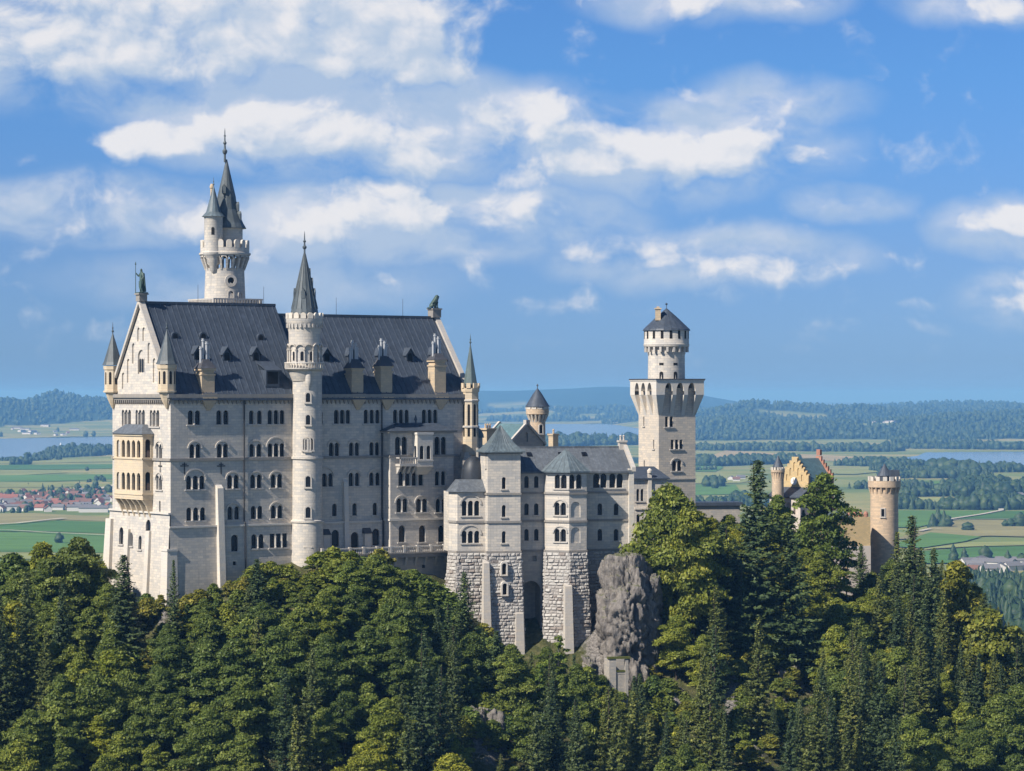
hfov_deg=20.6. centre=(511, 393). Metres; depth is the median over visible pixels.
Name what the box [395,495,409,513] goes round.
window
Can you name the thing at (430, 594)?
bush
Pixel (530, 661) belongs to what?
spruce tree
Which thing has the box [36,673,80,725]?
broadleaf tree
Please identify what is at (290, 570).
bush
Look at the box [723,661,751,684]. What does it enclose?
bush
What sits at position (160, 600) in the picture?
bush
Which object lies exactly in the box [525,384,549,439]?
round turret
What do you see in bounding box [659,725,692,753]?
bush
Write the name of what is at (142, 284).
knight statue
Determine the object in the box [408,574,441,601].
bush
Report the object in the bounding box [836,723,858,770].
spruce tree
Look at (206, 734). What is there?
broadleaf tree
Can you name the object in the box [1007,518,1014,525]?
meadow tree
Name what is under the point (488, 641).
bush
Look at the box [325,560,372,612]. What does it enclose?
broadleaf tree
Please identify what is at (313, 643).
broadleaf tree
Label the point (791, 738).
spruce tree
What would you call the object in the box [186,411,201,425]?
window
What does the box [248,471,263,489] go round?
window
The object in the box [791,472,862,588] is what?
tall tree
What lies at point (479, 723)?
bush
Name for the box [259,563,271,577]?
bush
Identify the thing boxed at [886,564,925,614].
broadleaf tree
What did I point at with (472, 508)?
window
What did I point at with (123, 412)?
window
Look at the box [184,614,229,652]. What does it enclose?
broadleaf tree
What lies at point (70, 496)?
wood
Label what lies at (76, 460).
field
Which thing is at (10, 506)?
village house
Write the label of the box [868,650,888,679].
broadleaf tree
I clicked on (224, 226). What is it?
tall tower
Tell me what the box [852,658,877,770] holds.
spruce tree
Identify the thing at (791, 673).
bush
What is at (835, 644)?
broadleaf tree
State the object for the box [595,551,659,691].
rock outcrop
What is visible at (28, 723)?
broadleaf tree
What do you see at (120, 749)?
broadleaf tree
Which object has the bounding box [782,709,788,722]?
bush
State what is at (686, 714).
bush
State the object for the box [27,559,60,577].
broadleaf tree
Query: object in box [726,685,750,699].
bush
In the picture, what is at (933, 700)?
spruce tree
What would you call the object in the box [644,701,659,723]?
bush
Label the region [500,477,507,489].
window
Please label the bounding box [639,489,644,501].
window
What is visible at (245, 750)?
broadleaf tree
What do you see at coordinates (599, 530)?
window
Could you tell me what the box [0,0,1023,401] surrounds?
sky
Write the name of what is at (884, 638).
broadleaf tree
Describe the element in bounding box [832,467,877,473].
field
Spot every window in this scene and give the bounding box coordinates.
[117,528,123,545]
[120,412,130,426]
[137,411,144,423]
[139,359,143,371]
[143,520,150,555]
[148,411,159,427]
[154,440,162,457]
[154,472,162,490]
[184,468,206,490]
[185,507,206,521]
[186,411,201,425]
[188,440,202,457]
[215,410,230,425]
[215,440,229,457]
[225,275,236,286]
[225,471,240,489]
[226,502,241,520]
[227,290,234,301]
[230,535,239,552]
[247,439,263,456]
[248,411,263,424]
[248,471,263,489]
[249,506,264,520]
[250,534,265,549]
[266,410,286,425]
[266,437,286,456]
[268,533,288,548]
[269,470,283,488]
[269,501,284,519]
[301,437,307,451]
[304,392,311,403]
[304,414,311,425]
[304,437,311,451]
[304,475,311,488]
[304,506,311,519]
[308,437,314,451]
[322,466,334,487]
[327,439,340,455]
[331,504,338,517]
[332,530,340,547]
[333,410,351,424]
[347,439,360,455]
[347,469,361,487]
[351,503,358,516]
[362,410,380,424]
[367,469,380,486]
[368,439,380,455]
[371,503,378,515]
[371,529,381,546]
[392,410,407,424]
[395,437,405,454]
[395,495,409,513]
[397,472,424,486]
[397,525,406,543]
[414,495,428,513]
[418,525,426,543]
[422,410,439,423]
[433,467,447,486]
[434,437,444,454]
[434,495,443,513]
[437,526,443,543]
[460,494,481,516]
[460,524,481,544]
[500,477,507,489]
[500,505,507,517]
[500,531,507,544]
[523,476,530,488]
[523,503,530,516]
[523,529,530,541]
[533,476,539,488]
[533,503,539,516]
[533,529,539,541]
[538,424,543,434]
[552,499,567,516]
[552,525,567,542]
[553,475,567,489]
[568,474,583,489]
[592,474,607,488]
[596,503,603,516]
[596,529,603,541]
[608,474,624,488]
[612,503,619,516]
[612,529,619,541]
[635,489,638,501]
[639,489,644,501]
[664,417,674,427]
[670,440,683,449]
[670,457,682,471]
[880,508,885,517]
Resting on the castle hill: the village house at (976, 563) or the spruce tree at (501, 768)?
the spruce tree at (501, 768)
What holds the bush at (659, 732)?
on the castle hill
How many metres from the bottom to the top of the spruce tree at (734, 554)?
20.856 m
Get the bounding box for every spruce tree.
[0,595,20,738]
[0,601,17,727]
[5,572,44,722]
[28,631,57,712]
[49,583,77,652]
[93,555,150,657]
[160,560,183,640]
[233,559,278,618]
[238,589,256,620]
[249,617,263,700]
[265,666,302,770]
[287,705,309,770]
[296,649,323,748]
[300,713,324,770]
[395,630,450,770]
[397,684,417,768]
[397,713,421,770]
[429,664,454,767]
[430,605,446,674]
[434,642,470,750]
[435,603,461,664]
[437,624,470,711]
[443,571,486,651]
[481,630,506,699]
[495,754,503,770]
[517,711,552,770]
[528,652,536,702]
[529,680,570,770]
[537,652,567,751]
[560,698,596,770]
[560,708,590,770]
[567,654,576,720]
[589,686,622,770]
[600,708,635,770]
[605,709,630,770]
[606,690,627,750]
[622,691,657,770]
[626,676,646,759]
[626,681,636,710]
[628,674,654,748]
[636,675,650,711]
[640,715,661,770]
[657,712,674,763]
[671,712,692,755]
[678,718,697,756]
[687,646,719,749]
[691,524,751,656]
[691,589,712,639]
[696,661,725,770]
[701,585,737,681]
[701,703,723,770]
[707,460,800,656]
[707,625,731,738]
[715,711,736,770]
[727,564,756,658]
[728,553,753,650]
[730,539,756,604]
[742,617,773,739]
[751,518,824,679]
[769,699,781,744]
[773,708,802,770]
[780,699,811,770]
[792,685,839,770]
[793,700,809,768]
[805,648,829,714]
[806,667,842,760]
[807,729,830,767]
[808,695,845,770]
[810,676,841,747]
[810,691,848,768]
[812,698,842,770]
[834,656,869,770]
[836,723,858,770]
[843,630,857,676]
[844,619,879,695]
[846,544,873,597]
[850,645,875,751]
[850,729,867,770]
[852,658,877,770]
[858,639,875,720]
[861,661,898,770]
[867,652,880,731]
[869,576,889,649]
[871,731,893,770]
[879,567,890,611]
[879,714,908,770]
[883,599,914,657]
[886,565,907,647]
[887,515,930,614]
[887,532,907,609]
[893,665,909,696]
[894,663,918,724]
[902,573,928,651]
[904,600,917,656]
[908,632,938,726]
[910,599,941,695]
[911,627,923,681]
[914,548,956,664]
[914,649,939,725]
[919,557,926,577]
[928,591,956,676]
[932,629,952,679]
[932,666,945,724]
[933,647,949,674]
[939,560,945,581]
[949,659,960,693]
[952,609,966,685]
[954,626,965,670]
[954,642,971,696]
[957,681,971,702]
[958,637,986,714]
[968,653,985,720]
[978,593,987,609]
[984,653,1002,700]
[987,664,1008,698]
[998,635,1014,686]
[1004,646,1023,693]
[1013,637,1022,683]
[1015,635,1023,653]
[1018,637,1023,654]
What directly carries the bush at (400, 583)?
on the castle hill
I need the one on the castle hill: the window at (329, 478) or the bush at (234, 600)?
the bush at (234, 600)
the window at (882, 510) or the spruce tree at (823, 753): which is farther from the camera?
the window at (882, 510)
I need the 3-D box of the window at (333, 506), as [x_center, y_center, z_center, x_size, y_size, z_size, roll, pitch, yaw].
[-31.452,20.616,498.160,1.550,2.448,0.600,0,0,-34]
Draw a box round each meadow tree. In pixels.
[54,532,63,542]
[711,480,718,487]
[927,513,938,527]
[934,508,941,524]
[938,510,946,526]
[945,515,954,526]
[948,543,958,559]
[958,546,968,559]
[961,522,974,529]
[978,545,992,557]
[1001,520,1007,525]
[1004,549,1010,558]
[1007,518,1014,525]
[1014,512,1023,525]
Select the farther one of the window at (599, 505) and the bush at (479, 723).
the window at (599, 505)
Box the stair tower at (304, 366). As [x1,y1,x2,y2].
[284,231,324,566]
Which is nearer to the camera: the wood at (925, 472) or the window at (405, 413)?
the window at (405, 413)
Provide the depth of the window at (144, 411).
489.11 m
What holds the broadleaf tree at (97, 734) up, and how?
on the castle hill
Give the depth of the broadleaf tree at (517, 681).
466.21 m
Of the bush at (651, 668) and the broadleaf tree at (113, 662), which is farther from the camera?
the bush at (651, 668)
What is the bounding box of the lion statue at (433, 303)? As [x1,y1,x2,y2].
[427,295,438,307]
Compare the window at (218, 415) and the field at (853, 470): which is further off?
the field at (853, 470)
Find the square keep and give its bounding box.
[629,303,704,502]
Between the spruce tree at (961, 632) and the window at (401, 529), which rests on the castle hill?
the spruce tree at (961, 632)
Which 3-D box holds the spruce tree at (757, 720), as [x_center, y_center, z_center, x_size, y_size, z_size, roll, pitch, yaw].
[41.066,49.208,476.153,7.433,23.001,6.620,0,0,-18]
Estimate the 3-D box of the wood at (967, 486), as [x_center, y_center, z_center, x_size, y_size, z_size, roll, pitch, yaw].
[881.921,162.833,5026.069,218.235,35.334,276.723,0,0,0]
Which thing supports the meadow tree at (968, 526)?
on the field at (989, 527)
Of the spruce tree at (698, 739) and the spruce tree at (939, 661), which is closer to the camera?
the spruce tree at (698, 739)
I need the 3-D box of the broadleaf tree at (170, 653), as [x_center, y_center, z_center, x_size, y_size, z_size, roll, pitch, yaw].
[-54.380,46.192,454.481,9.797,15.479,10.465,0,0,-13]
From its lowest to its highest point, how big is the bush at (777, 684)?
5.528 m
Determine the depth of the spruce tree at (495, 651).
469.27 m
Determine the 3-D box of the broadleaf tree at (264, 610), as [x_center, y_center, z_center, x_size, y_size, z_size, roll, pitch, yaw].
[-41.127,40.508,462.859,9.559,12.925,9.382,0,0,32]
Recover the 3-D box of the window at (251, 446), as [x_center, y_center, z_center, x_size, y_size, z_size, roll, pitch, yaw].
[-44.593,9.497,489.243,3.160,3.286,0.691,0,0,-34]
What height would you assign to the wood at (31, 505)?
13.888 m
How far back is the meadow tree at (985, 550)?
2965.31 m
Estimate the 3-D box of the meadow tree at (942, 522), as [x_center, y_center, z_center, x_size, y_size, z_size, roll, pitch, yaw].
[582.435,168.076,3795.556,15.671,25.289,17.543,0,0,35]
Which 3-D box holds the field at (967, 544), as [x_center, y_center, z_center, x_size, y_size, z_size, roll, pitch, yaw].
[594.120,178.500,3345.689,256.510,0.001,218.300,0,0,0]
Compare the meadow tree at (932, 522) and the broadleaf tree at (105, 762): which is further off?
the meadow tree at (932, 522)
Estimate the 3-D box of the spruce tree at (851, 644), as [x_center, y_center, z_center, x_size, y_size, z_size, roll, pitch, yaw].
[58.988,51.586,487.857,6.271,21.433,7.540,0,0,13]
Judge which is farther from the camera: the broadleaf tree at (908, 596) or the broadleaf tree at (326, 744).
the broadleaf tree at (908, 596)
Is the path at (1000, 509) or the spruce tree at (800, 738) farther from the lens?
the path at (1000, 509)
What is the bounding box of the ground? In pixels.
[0,387,1023,601]
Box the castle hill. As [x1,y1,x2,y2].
[0,560,983,770]
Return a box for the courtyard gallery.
[695,501,742,522]
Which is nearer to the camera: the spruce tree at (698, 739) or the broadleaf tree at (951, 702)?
the spruce tree at (698, 739)
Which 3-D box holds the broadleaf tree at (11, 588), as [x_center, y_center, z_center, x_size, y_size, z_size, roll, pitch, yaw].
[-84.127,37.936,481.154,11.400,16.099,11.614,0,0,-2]
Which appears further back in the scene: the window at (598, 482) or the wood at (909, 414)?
the wood at (909, 414)
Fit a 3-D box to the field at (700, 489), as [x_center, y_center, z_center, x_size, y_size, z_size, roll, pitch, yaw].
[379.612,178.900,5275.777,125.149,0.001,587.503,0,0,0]
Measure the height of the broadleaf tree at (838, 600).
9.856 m
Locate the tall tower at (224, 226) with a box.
[188,131,262,303]
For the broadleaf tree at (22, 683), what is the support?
on the castle hill
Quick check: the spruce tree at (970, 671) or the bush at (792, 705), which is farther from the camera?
the spruce tree at (970, 671)
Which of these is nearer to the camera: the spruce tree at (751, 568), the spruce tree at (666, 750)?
the spruce tree at (666, 750)
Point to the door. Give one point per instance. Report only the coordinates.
(354, 539)
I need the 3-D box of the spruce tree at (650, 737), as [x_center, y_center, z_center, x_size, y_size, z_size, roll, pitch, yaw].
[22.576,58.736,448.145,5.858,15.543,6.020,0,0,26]
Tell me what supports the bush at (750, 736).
on the castle hill
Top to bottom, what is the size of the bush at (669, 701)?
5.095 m
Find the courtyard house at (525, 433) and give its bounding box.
[480,420,558,445]
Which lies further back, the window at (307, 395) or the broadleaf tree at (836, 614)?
the broadleaf tree at (836, 614)
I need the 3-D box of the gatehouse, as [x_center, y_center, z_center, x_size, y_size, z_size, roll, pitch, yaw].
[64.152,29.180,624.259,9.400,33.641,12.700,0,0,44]
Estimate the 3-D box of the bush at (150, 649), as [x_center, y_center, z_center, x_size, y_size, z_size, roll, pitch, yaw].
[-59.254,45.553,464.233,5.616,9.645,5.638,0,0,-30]
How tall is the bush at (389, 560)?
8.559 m
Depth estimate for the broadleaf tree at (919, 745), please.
459.82 m
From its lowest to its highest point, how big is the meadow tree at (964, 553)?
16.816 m
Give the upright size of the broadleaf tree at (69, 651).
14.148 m
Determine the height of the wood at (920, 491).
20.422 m
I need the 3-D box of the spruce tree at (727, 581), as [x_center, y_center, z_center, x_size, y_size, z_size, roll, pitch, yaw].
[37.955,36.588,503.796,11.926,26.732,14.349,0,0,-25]
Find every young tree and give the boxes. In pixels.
[531,664,546,712]
[535,635,570,727]
[839,539,857,594]
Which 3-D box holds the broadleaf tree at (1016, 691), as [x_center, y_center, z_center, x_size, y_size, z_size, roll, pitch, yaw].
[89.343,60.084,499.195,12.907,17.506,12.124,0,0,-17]
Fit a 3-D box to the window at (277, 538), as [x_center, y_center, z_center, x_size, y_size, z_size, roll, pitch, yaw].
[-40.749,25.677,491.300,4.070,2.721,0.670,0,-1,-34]
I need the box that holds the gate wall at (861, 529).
[810,511,870,594]
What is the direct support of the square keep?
on the castle hill
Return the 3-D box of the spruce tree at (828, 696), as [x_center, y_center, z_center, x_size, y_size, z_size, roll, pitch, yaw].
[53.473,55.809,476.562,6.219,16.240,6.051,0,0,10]
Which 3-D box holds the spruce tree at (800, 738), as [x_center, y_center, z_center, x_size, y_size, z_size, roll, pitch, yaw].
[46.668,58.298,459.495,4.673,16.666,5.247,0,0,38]
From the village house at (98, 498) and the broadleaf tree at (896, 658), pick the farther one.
the village house at (98, 498)
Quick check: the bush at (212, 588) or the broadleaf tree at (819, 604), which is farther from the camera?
the broadleaf tree at (819, 604)
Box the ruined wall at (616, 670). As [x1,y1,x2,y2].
[604,656,630,708]
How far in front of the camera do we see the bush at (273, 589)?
476.63 m
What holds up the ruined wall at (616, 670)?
on the castle hill
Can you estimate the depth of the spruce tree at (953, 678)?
510.87 m
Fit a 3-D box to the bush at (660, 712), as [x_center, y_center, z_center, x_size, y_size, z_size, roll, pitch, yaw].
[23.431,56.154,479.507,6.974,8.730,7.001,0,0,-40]
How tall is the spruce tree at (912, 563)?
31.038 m
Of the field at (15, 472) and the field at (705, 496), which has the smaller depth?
the field at (705, 496)
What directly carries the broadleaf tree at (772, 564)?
on the castle hill
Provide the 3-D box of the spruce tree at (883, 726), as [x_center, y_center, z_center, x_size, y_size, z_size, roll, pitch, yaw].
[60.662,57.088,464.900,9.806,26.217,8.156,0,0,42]
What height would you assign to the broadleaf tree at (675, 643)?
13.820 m
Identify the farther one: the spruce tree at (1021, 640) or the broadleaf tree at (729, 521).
the broadleaf tree at (729, 521)
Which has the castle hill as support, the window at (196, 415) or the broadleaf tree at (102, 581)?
the broadleaf tree at (102, 581)
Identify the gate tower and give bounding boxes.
[771,456,784,497]
[868,464,900,575]
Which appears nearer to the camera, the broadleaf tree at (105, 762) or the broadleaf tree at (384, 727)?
the broadleaf tree at (105, 762)
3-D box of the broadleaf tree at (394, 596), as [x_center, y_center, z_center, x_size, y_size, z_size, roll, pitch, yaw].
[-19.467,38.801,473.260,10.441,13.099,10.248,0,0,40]
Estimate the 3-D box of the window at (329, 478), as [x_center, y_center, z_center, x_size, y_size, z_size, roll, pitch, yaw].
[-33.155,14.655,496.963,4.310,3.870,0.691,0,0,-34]
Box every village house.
[0,494,18,496]
[0,504,28,510]
[0,505,6,511]
[2,498,14,502]
[23,494,32,498]
[33,504,45,510]
[44,505,51,511]
[51,504,65,509]
[66,504,96,510]
[78,505,109,511]
[80,498,92,502]
[93,497,105,501]
[94,499,104,504]
[735,475,745,478]
[958,557,972,563]
[966,560,985,564]
[967,565,978,569]
[968,563,986,565]
[971,557,1016,563]
[979,564,1000,572]
[995,556,1023,561]
[997,562,1006,571]
[1003,561,1023,570]
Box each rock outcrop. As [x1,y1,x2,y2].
[467,705,505,747]
[581,656,598,677]
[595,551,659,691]
[644,573,663,667]
[778,665,803,691]
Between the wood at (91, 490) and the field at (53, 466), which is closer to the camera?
the wood at (91, 490)
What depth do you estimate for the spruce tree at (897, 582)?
530.09 m
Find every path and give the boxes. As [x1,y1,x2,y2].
[0,518,59,523]
[18,530,102,534]
[951,508,1003,518]
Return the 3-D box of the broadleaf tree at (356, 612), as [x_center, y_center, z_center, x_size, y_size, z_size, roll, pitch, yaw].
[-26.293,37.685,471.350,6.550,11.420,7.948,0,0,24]
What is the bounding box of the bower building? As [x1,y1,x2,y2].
[444,425,635,654]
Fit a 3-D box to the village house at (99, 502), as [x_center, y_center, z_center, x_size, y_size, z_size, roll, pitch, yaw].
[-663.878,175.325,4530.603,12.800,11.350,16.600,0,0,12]
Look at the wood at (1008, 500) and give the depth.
4374.85 m
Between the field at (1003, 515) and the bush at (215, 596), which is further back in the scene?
the field at (1003, 515)
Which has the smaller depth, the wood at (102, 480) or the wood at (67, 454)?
the wood at (102, 480)
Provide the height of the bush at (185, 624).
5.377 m
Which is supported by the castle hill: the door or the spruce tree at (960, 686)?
the spruce tree at (960, 686)
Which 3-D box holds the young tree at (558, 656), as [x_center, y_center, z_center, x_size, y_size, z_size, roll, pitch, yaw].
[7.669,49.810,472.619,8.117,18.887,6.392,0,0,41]
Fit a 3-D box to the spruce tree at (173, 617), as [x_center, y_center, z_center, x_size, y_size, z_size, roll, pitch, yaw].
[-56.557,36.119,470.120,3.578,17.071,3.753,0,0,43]
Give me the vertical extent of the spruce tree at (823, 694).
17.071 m
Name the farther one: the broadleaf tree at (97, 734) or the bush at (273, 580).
the bush at (273, 580)
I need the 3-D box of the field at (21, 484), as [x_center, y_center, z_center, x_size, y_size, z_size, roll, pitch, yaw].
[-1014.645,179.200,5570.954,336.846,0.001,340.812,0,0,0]
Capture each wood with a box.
[0,388,1023,443]
[0,456,18,460]
[0,505,28,512]
[1,489,54,496]
[9,455,32,464]
[19,495,90,500]
[22,501,81,509]
[23,451,89,457]
[29,455,61,460]
[37,487,102,495]
[41,442,112,455]
[41,483,89,490]
[52,493,105,499]
[65,484,112,492]
[79,477,105,482]
[545,431,607,445]
[558,438,612,445]
[608,432,638,444]
[695,440,905,451]
[695,451,801,465]
[695,465,716,469]
[695,495,726,500]
[701,474,726,486]
[725,490,769,506]
[833,456,938,466]
[847,477,934,488]
[869,460,1023,472]
[876,465,993,478]
[884,439,1023,449]
[898,494,995,509]
[899,485,955,496]
[924,457,988,470]
[938,470,1011,485]
[938,475,1023,495]
[965,562,1023,600]
[970,488,1023,509]
[986,578,1023,630]
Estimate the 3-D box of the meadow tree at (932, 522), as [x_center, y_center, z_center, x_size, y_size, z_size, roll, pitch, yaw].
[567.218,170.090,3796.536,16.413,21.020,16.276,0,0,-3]
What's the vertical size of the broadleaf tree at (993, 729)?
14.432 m
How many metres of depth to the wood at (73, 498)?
4653.98 m
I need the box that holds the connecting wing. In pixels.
[634,466,669,546]
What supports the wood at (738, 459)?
on the ground
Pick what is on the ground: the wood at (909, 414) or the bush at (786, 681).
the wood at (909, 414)
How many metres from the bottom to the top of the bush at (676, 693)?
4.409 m
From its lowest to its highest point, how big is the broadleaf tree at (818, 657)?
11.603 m
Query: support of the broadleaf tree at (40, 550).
on the castle hill
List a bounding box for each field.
[0,458,112,463]
[0,464,112,469]
[0,470,67,474]
[0,474,112,481]
[0,482,70,486]
[0,513,108,522]
[0,520,104,532]
[0,532,104,552]
[0,552,102,558]
[695,466,722,471]
[695,472,766,482]
[695,484,739,494]
[696,495,727,499]
[714,450,863,460]
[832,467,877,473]
[898,510,995,526]
[899,520,1023,538]
[899,532,980,547]
[920,498,939,501]
[922,546,1023,562]
[924,541,1023,548]
[960,511,1023,518]
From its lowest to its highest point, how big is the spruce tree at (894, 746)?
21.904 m
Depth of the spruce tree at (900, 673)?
492.01 m
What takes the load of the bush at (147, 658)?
on the castle hill
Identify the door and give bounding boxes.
[351,532,357,552]
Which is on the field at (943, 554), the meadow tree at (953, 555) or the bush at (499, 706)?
the meadow tree at (953, 555)
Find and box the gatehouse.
[769,449,833,543]
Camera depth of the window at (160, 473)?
483.41 m
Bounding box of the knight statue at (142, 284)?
[135,262,147,292]
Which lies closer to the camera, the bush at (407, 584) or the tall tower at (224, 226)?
the bush at (407, 584)
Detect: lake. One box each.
[0,424,638,457]
[907,451,1023,464]
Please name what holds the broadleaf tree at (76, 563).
on the castle hill
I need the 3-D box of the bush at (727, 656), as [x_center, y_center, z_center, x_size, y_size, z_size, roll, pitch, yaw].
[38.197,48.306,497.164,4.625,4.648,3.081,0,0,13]
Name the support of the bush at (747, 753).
on the castle hill
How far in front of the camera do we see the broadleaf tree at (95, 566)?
486.37 m
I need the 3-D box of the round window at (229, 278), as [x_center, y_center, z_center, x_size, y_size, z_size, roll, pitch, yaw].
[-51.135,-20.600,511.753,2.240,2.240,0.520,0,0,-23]
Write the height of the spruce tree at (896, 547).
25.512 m
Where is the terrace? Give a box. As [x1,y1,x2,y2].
[320,544,447,578]
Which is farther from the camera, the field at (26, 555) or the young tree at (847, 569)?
the field at (26, 555)
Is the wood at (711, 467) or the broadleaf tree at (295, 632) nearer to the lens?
the broadleaf tree at (295, 632)
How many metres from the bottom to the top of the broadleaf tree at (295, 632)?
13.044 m
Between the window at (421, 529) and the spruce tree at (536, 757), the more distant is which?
the window at (421, 529)
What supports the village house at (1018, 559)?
on the ground
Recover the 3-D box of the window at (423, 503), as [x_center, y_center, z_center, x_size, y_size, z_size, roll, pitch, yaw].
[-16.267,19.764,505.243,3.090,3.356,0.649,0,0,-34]
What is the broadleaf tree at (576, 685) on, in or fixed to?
on the castle hill
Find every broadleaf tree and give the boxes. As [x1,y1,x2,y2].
[0,552,29,600]
[0,569,33,611]
[0,709,55,769]
[0,734,6,747]
[0,739,51,770]
[2,599,33,655]
[2,718,20,745]
[5,661,34,715]
[11,639,41,676]
[19,568,60,622]
[24,541,62,570]
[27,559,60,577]
[27,610,70,664]
[31,642,65,694]
[32,700,90,769]
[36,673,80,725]
[37,596,79,643]
[39,536,122,615]
[41,737,83,770]
[52,644,96,678]
[55,547,65,557]
[56,564,105,616]
[64,651,100,686]
[66,671,140,744]
[67,606,106,658]
[74,648,149,692]
[75,576,114,608]
[77,715,116,761]
[89,635,139,681]
[90,619,131,657]
[91,583,121,624]
[91,753,124,770]
[96,733,142,770]
[110,668,153,723]
[111,714,157,759]
[131,742,183,770]
[134,693,187,748]
[136,668,189,705]
[143,767,155,770]
[145,624,176,662]
[147,633,196,699]
[158,698,191,756]
[166,708,237,770]
[176,644,231,704]
[181,704,232,752]
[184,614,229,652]
[186,637,218,671]
[188,598,224,630]
[198,638,274,711]
[214,674,270,741]
[215,732,264,770]
[229,612,268,666]
[230,601,281,636]
[246,626,307,708]
[261,685,303,741]
[279,620,312,660]
[285,602,320,651]
[292,634,359,714]
[292,663,353,710]
[299,707,348,770]
[305,591,346,647]
[305,633,347,670]
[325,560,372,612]
[329,691,364,753]
[329,737,400,770]
[339,585,374,641]
[341,625,391,685]
[351,682,380,739]
[352,698,417,765]
[353,603,394,648]
[355,554,410,607]
[369,586,429,631]
[374,639,432,700]
[376,601,431,663]
[391,695,423,730]
[405,648,450,711]
[412,596,442,635]
[433,752,471,770]
[437,644,471,683]
[441,733,475,764]
[459,632,492,680]
[481,643,493,691]
[491,643,543,715]
[498,702,565,765]
[525,646,567,712]
[556,663,605,736]
[561,721,603,765]
[583,665,601,706]
[584,685,625,721]
[595,674,627,712]
[602,731,656,765]
[618,482,726,608]
[648,506,737,642]
[651,614,696,680]
[653,755,681,770]
[671,744,710,770]
[680,634,733,686]
[689,501,711,534]
[705,517,735,542]
[718,514,741,533]
[721,542,744,578]
[730,526,757,548]
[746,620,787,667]
[758,494,797,546]
[759,551,783,578]
[769,543,785,560]
[776,582,807,618]
[779,551,806,574]
[795,622,822,664]
[797,571,834,627]
[798,547,835,586]
[802,550,853,600]
[802,670,874,735]
[807,624,865,685]
[808,603,860,666]
[813,639,826,678]
[813,655,842,685]
[815,577,833,600]
[821,597,845,624]
[831,561,846,581]
[841,604,871,628]
[844,616,885,658]
[846,601,869,626]
[850,574,885,605]
[856,587,893,635]
[867,624,892,658]
[867,720,897,761]
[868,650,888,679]
[870,646,931,714]
[875,714,939,770]
[878,558,894,582]
[882,686,908,723]
[884,575,902,592]
[884,647,892,653]
[885,562,900,580]
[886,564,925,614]
[887,593,920,636]
[914,711,934,737]
[928,737,961,770]
[930,672,970,723]
[930,719,959,764]
[932,759,955,770]
[935,701,984,737]
[936,560,987,658]
[942,607,1023,702]
[949,717,1004,770]
[952,729,1009,770]
[978,693,1023,742]
[983,684,1023,723]
[983,722,1023,764]
[994,753,1023,770]
[1000,724,1023,754]
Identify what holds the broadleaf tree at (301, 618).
on the castle hill
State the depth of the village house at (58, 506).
4367.20 m
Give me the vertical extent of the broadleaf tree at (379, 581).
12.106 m
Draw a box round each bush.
[126,648,147,673]
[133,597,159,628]
[134,593,154,605]
[134,650,152,672]
[137,671,147,683]
[142,673,153,686]
[144,643,157,673]
[154,622,164,634]
[155,594,170,615]
[170,594,196,616]
[178,603,194,630]
[178,620,193,639]
[178,639,189,659]
[185,699,191,706]
[187,702,203,717]
[189,589,211,604]
[207,583,223,598]
[210,592,223,606]
[212,600,220,609]
[215,602,237,625]
[216,637,229,651]
[219,620,237,637]
[221,580,233,594]
[225,617,240,637]
[226,589,246,617]
[231,581,243,592]
[232,565,267,586]
[235,577,251,594]
[254,588,274,604]
[255,729,270,742]
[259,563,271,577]
[260,583,288,605]
[265,561,284,578]
[265,577,278,586]
[266,564,290,579]
[275,580,298,601]
[276,608,288,621]
[278,564,300,582]
[280,592,299,611]
[294,579,307,589]
[294,700,307,725]
[296,587,315,603]
[298,571,327,590]
[299,573,312,584]
[302,551,329,571]
[306,584,316,602]
[312,559,341,588]
[313,589,339,605]
[318,545,348,568]
[334,623,350,638]
[338,642,352,654]
[340,552,361,567]
[345,650,355,659]
[347,551,363,565]
[349,682,369,706]
[365,607,373,624]
[366,547,396,574]
[375,663,389,689]
[393,568,412,591]
[396,580,412,597]
[405,569,429,587]
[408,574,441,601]
[408,589,420,600]
[420,578,445,605]
[428,582,445,618]
[428,605,440,626]
[432,595,471,622]
[432,601,443,614]
[438,587,458,618]
[440,610,458,633]
[451,715,480,739]
[455,706,479,722]
[460,670,490,700]
[461,679,485,704]
[463,713,489,744]
[468,692,496,708]
[474,622,493,637]
[474,625,486,636]
[482,719,509,748]
[485,636,504,653]
[492,732,515,751]
[494,702,509,715]
[504,715,515,741]
[510,766,518,770]
[593,725,606,747]
[644,674,662,700]
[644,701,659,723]
[644,713,662,743]
[647,664,662,675]
[647,699,669,721]
[650,677,679,698]
[652,697,666,708]
[653,690,676,704]
[654,721,669,745]
[659,711,678,725]
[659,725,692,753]
[660,717,673,738]
[663,696,677,710]
[669,686,681,697]
[673,700,697,714]
[674,691,692,708]
[675,699,702,717]
[676,710,694,730]
[694,749,704,764]
[720,717,755,745]
[720,728,739,746]
[723,655,733,664]
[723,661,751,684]
[726,659,751,683]
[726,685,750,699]
[727,707,756,730]
[730,744,771,770]
[732,691,747,703]
[733,696,761,715]
[734,739,757,767]
[735,734,755,744]
[737,651,763,676]
[754,740,769,752]
[759,703,788,732]
[759,733,780,756]
[764,668,778,677]
[767,678,784,697]
[770,697,789,710]
[781,666,801,685]
[781,688,798,701]
[782,678,801,693]
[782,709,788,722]
[786,701,798,715]
[789,713,809,728]
[838,593,847,601]
[845,597,856,602]
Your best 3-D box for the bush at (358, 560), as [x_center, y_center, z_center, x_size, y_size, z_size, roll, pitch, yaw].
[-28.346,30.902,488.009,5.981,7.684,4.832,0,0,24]

